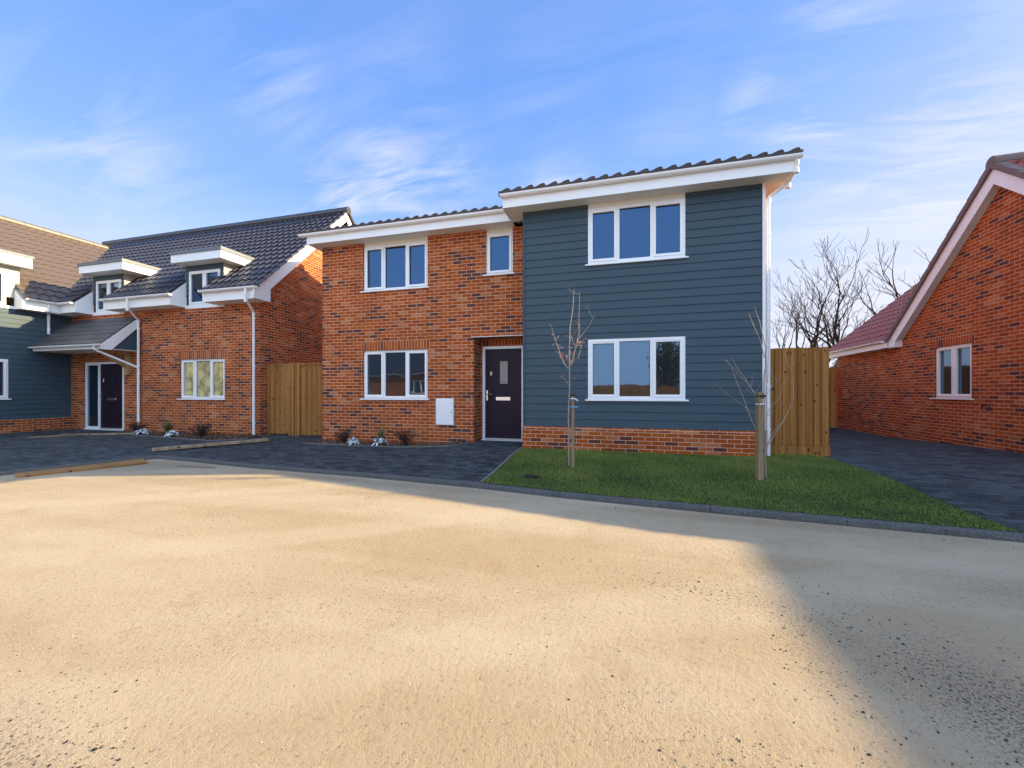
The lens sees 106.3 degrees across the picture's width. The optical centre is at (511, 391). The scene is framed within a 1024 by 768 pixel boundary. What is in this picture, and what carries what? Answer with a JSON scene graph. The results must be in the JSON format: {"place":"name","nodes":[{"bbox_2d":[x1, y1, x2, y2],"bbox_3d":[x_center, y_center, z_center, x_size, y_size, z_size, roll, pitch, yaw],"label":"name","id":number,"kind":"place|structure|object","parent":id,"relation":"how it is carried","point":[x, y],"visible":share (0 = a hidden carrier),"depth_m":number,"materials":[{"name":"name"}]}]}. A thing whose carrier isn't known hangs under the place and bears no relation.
{"place":"outdoors","nodes":[
{"label":"outdoors","id":0,"kind":"place"},
{"bbox_2d":[0,429,521,481],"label":"driveway","id":1,"kind":"structure","parent":0,"point":[478,461],"depth_m":7.56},
{"bbox_2d":[28,433,77,437],"bbox_3d":[-12.327,1.195,10.328,0.420,0.030,0.850,0,2,45],"label":"timber plank","id":2,"kind":"object","parent":1,"relation":"on","point":[74,434],"visible":0.79,"depth_m":10.29,"materials":[{"name":"brown wood"}]},
{"bbox_2d":[60,433,134,434],"bbox_3d":[-11.545,1.185,10.743,1.700,0.030,0.160,0,0,-13],"label":"timber plank","id":3,"kind":"object","parent":1,"relation":"on","point":[101,433],"visible":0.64,"depth_m":10.74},
{"bbox_2d":[135,431,259,439],"bbox_3d":[-9.178,1.189,10.467,5.120,0.002,1.210,0,0,15],"label":"planting bed","id":4,"kind":"object","parent":1,"relation":"on","point":[203,436],"visible":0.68,"depth_m":10.18,"materials":[{"name":"brown soil"}]},
{"bbox_2d":[126,421,147,430],"bbox_3d":[-10.966,1.026,11.194,0.494,0.396,0.354,0,0,-9],"label":"shrub","id":5,"kind":"object","parent":4,"relation":"on","point":[136,426],"visible":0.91,"depth_m":11.18,"materials":[{"name":"brown plant"}]},
{"bbox_2d":[133,428,151,434],"bbox_3d":[-10.351,1.110,10.760,0.402,0.152,0.386,0,0,-40],"label":"pale leaved plant","id":6,"kind":"object","parent":4,"relation":"on","point":[141,431],"visible":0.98,"depth_m":10.71,"materials":[{"name":"silver plant"}]},
{"bbox_2d":[153,419,180,433],"bbox_3d":[-9.595,0.962,10.745,0.861,0.455,0.852,0,0,-39],"label":"grass tuft","id":7,"kind":"object","parent":4,"relation":"on","point":[168,427],"visible":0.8,"depth_m":10.71,"materials":[{"name":"green plant"}]},
{"bbox_2d":[164,430,178,436],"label":"pale leaved plant","id":8,"kind":"object","parent":4,"relation":"on","point":[171,432],"visible":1,"depth_m":10.19,"materials":[{"name":"silver plant"}]},
{"bbox_2d":[188,421,215,435],"bbox_3d":[-8.187,1.004,10.232,0.678,0.455,0.539,0,0,-9],"label":"shrub","id":9,"kind":"object","parent":4,"relation":"on","point":[199,429],"visible":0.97,"depth_m":10.18,"materials":[{"name":"brown plant"}]},
{"bbox_2d":[138,431,469,445],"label":"mulch chips","id":10,"kind":"object","parent":4,"relation":"on","point":[153,433],"visible":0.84,"depth_m":9.12,"materials":[{"name":"brown wood"}]},
{"bbox_2d":[152,438,268,450],"bbox_3d":[-6.651,1.175,8.596,2.050,0.050,0.240,-1,1,-42],"label":"timber plank","id":11,"kind":"object","parent":1,"relation":"on","point":[207,444],"visible":1,"depth_m":8.44,"materials":[{"name":"brown wood"}]},
{"bbox_2d":[306,440,466,445],"bbox_3d":[-2.846,1.148,8.691,3.970,0.085,0.600,0,0,15],"label":"planting bed","id":12,"kind":"object","parent":1,"relation":"on","point":[375,445],"visible":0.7,"depth_m":8.64,"materials":[{"name":"brown soil"}]},
{"bbox_2d":[334,427,351,441],"bbox_3d":[-3.953,1.025,8.985,0.385,0.400,0.470,0,0,-29],"label":"shrub","id":13,"kind":"object","parent":12,"relation":"on","point":[342,438],"visible":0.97,"depth_m":8.95,"materials":[{"name":"brown plant"}]},
{"bbox_2d":[347,437,359,444],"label":"pale leaved plant","id":14,"kind":"object","parent":12,"relation":"on","point":[352,440],"visible":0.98,"depth_m":8.64,"materials":[{"name":"silver plant"}]},
{"bbox_2d":[375,426,385,443],"bbox_3d":[-3.005,0.960,8.765,0.364,0.460,0.351,0,0,-12],"label":"grass tuft","id":15,"kind":"object","parent":12,"relation":"on","point":[380,434],"visible":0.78,"depth_m":8.76,"materials":[{"name":"green plant"}]},
{"bbox_2d":[372,438,389,445],"bbox_3d":[-2.965,1.105,8.528,0.363,0.162,0.392,0,0,43],"label":"pale leaved plant","id":16,"kind":"object","parent":12,"relation":"on","point":[377,440],"visible":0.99,"depth_m":8.49,"materials":[{"name":"silver plant"}]},
{"bbox_2d":[393,429,417,444],"bbox_3d":[-2.350,1.009,8.507,0.506,0.425,0.572,0,0,-29],"label":"shrub","id":17,"kind":"object","parent":12,"relation":"on","point":[403,438],"visible":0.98,"depth_m":8.46,"materials":[{"name":"brown plant"}]},
{"bbox_2d":[0,459,1023,767],"bbox_3d":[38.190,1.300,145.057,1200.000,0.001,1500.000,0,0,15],"label":"ground","id":18,"kind":"structure","parent":0,"point":[410,677],"depth_m":2.08,"materials":[{"name":"beige sand"}]},
{"bbox_2d":[15,459,146,477],"bbox_3d":[-7.172,1.280,6.459,0.420,0.036,1.450,0,1,37],"label":"plank","id":19,"kind":"object","parent":18,"relation":"on","point":[78,468],"visible":0.93,"depth_m":6.34,"materials":[{"name":"brown wood"}]},
{"bbox_2d":[0,207,354,434],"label":"dormer house","id":20,"kind":"structure","parent":18,"relation":"on","point":[187,328],"depth_m":11.52,"materials":[{"name":"red brick"}]},
{"bbox_2d":[0,359,11,399],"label":"window","id":21,"kind":"structure","parent":20,"relation":"in","point":[3,362],"depth_m":11.07,"materials":[{"name":"white plastic"}]},
{"bbox_2d":[84,362,123,430],"bbox_3d":[-12.792,0.135,12.076,1.750,2.130,0.137,0,0,15],"label":"front door","id":22,"kind":"structure","parent":20,"relation":"in","point":[104,381],"depth_m":12.08,"materials":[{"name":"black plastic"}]},
{"bbox_2d":[177,358,225,399],"bbox_3d":[-8.903,-0.354,11.059,1.790,1.172,0.165,0,0,15],"label":"window","id":23,"kind":"structure","parent":20,"relation":"in","point":[201,379],"depth_m":11.11,"materials":[{"name":"white plastic"}]},
{"bbox_2d":[267,363,321,435],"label":"side gate","id":24,"kind":"structure","parent":18,"relation":"on","point":[294,399],"depth_m":10.49,"materials":[{"name":"brown wood"}]},
{"bbox_2d":[131,431,521,482],"bbox_3d":[-5.452,1.214,9.430,12.824,0.230,2.646,0,0,28],"label":"path edging","id":25,"kind":"object","parent":18,"relation":"on","point":[497,468],"visible":0.36,"depth_m":8.36,"materials":[{"name":"concrete"}]},
{"bbox_2d":[0,455,1023,542],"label":"kerb","id":26,"kind":"structure","parent":18,"relation":"on","point":[906,527],"depth_m":4.35,"materials":[{"name":"concrete"}]},
{"bbox_2d":[0,462,1023,767],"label":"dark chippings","id":27,"kind":"object","parent":18,"relation":"on","point":[620,612],"visible":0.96,"depth_m":1.70,"materials":[{"name":"gravel"}]},
{"bbox_2d":[176,465,215,467],"bbox_3d":[-5.443,1.305,6.624,0.750,0.020,0.090,0,0,11],"label":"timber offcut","id":28,"kind":"object","parent":27,"relation":"on","point":[196,466],"visible":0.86,"depth_m":6.65,"materials":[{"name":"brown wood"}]},
{"bbox_2d":[298,147,803,456],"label":"detached house","id":29,"kind":"structure","parent":18,"relation":"on","point":[436,328],"depth_m":7.34,"materials":[{"name":"red brick"}]},
{"bbox_2d":[360,349,429,399],"bbox_3d":[-2.743,-0.394,9.023,1.800,1.172,0.165,0,0,15],"label":"window","id":30,"kind":"structure","parent":29,"relation":"in","point":[401,374],"depth_m":9.06,"materials":[{"name":"white plastic"}]},
{"bbox_2d":[360,240,429,292],"bbox_3d":[-2.743,-2.924,9.023,1.800,1.112,0.165,0,0,15],"label":"window","id":31,"kind":"structure","parent":29,"relation":"in","point":[400,266],"depth_m":9.06,"materials":[{"name":"white plastic"}]},
{"bbox_2d":[483,231,514,276],"bbox_3d":[-0.272,-3.004,8.373,0.710,0.952,0.165,0,0,15],"label":"window","id":32,"kind":"structure","parent":29,"relation":"in","point":[499,246],"depth_m":8.41,"materials":[{"name":"white plastic"}]},
{"bbox_2d":[481,345,522,440],"bbox_3d":[-0.206,0.045,8.783,1.010,2.170,0.137,0,0,15],"label":"front door","id":33,"kind":"structure","parent":29,"relation":"in","point":[502,366],"depth_m":8.78,"materials":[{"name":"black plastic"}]},
{"bbox_2d":[585,336,688,400],"bbox_3d":[2.269,-0.409,7.078,1.805,1.162,0.115,0,0,15],"label":"window","id":34,"kind":"structure","parent":29,"relation":"in","point":[648,368],"depth_m":7.08,"materials":[{"name":"white plastic"}]},
{"bbox_2d":[585,198,688,265],"bbox_3d":[2.269,-2.919,7.078,1.805,1.082,0.115,0,0,15],"label":"window","id":35,"kind":"structure","parent":29,"relation":"in","point":[655,230],"depth_m":7.08,"materials":[{"name":"white plastic"}]},
{"bbox_2d":[770,347,830,455],"bbox_3d":[5.026,0.263,6.796,0.980,2.074,0.156,0,0,15],"label":"fence panel","id":36,"kind":"object","parent":18,"relation":"on","point":[806,422],"visible":0.83,"depth_m":6.72,"materials":[{"name":"brown wood"}]},
{"bbox_2d":[770,305,864,367],"bbox_3d":[17.600,-1.986,22.057,5.043,6.723,3.266,0,0,25],"label":"bare tree","id":37,"kind":"object","parent":18,"relation":"on","point":[784,340],"visible":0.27,"depth_m":22.51,"materials":[{"name":"brown plant"}]},
{"bbox_2d":[774,227,869,347],"bbox_3d":[17.204,-3.186,20.580,4.615,9.061,6.731,0,0,15],"label":"bare tree","id":38,"kind":"object","parent":18,"relation":"on","point":[834,338],"visible":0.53,"depth_m":19.68,"materials":[{"name":"brown plant"}]},
{"bbox_2d":[770,249,876,362],"bbox_3d":[15.188,-2.786,19.500,7.590,8.266,4.578,0,0,-43],"label":"bare tree","id":39,"kind":"object","parent":18,"relation":"on","point":[814,338],"visible":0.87,"depth_m":19.15,"materials":[{"name":"brown plant"}]},
{"bbox_2d":[842,238,898,315],"bbox_3d":[20.467,-3.273,19.625,5.316,9.326,3.998,0,0,37],"label":"bare tree","id":40,"kind":"object","parent":18,"relation":"on","point":[871,308],"visible":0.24,"depth_m":20.51,"materials":[{"name":"brown plant"}]},
{"bbox_2d":[866,247,929,298],"bbox_3d":[19.835,-3.082,18.844,4.849,8.922,3.424,0,0,-30],"label":"bare tree","id":41,"kind":"object","parent":18,"relation":"on","point":[889,279],"visible":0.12,"depth_m":19.28,"materials":[{"name":"brown plant"}]},
{"bbox_2d":[829,151,1023,453],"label":"gabled bungalow","id":42,"kind":"object","parent":18,"relation":"on","point":[935,353],"visible":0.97,"depth_m":8.31,"materials":[{"name":"red brick"}]},
{"bbox_2d":[930,343,972,399],"bbox_3d":[9.792,-0.429,8.521,0.165,1.202,1.200,0,0,19],"label":"window","id":43,"kind":"structure","parent":42,"relation":"in","point":[954,362],"depth_m":8.49,"materials":[{"name":"white plastic"}]},
{"bbox_2d":[0,0,1023,367],"label":"sky","id":44,"kind":"structure","parent":0,"point":[120,119],"materials":[{"name":"blue"}]},
{"bbox_2d":[1,475,1023,767],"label":"loose grit","id":45,"kind":"object","parent":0,"point":[529,623],"visible":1,"depth_m":2.14,"materials":[{"name":"gravel"}]},
{"bbox_2d":[481,448,1023,532],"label":"lawn grass","id":46,"kind":"structure","parent":0,"point":[778,458],"depth_m":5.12,"materials":[{"name":"green plant"}]},
{"bbox_2d":[523,474,539,477],"bbox_3d":[0.279,1.199,5.459,0.220,0.021,0.090,0,0,15],"label":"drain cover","id":47,"kind":"object","parent":46,"relation":"on","point":[534,476],"visible":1,"depth_m":5.43,"materials":[{"name":"grey metal"}]},
{"bbox_2d":[549,288,594,465],"bbox_3d":[0.948,-0.279,6.024,0.683,2.898,0.348,0,0,15],"label":"young tree","id":48,"kind":"object","parent":46,"relation":"on","point":[560,356],"visible":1,"depth_m":6.03,"materials":[{"name":"brown plant"}]},
{"bbox_2d":[570,394,577,466],"bbox_3d":[0.965,0.652,5.952,0.114,1.235,0.066,0,0,36],"label":"tree stake","id":49,"kind":"object","parent":46,"relation":"on","point":[572,428],"visible":0.93,"depth_m":5.96,"materials":[{"name":"brown wood"}]},
{"bbox_2d":[718,307,793,477],"bbox_3d":[3.326,0.007,5.150,1.055,2.287,0.390,0,0,0],"label":"young tree","id":50,"kind":"object","parent":46,"relation":"on","point":[764,391],"visible":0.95,"depth_m":5.15,"materials":[{"name":"brown plant"}]},
{"bbox_2d":[755,392,765,479],"bbox_3d":[3.298,0.637,5.096,0.121,1.260,0.097,0,0,3],"label":"tree stake","id":51,"kind":"object","parent":46,"relation":"on","point":[759,434],"visible":0.96,"depth_m":5.08,"materials":[{"name":"brown wood"}]},
{"bbox_2d":[825,427,1023,531],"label":"side driveway","id":52,"kind":"structure","parent":0,"point":[987,483],"depth_m":5.57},
{"bbox_2d":[829,367,836,426],"bbox_3d":[9.739,0.200,14.405,4.300,2.200,0.100,0,0,15],"label":"back fence","id":53,"kind":"object","parent":52,"relation":"on","point":[832,396],"visible":0.09,"depth_m":13.88,"materials":[{"name":"brown wood"}]}
]}

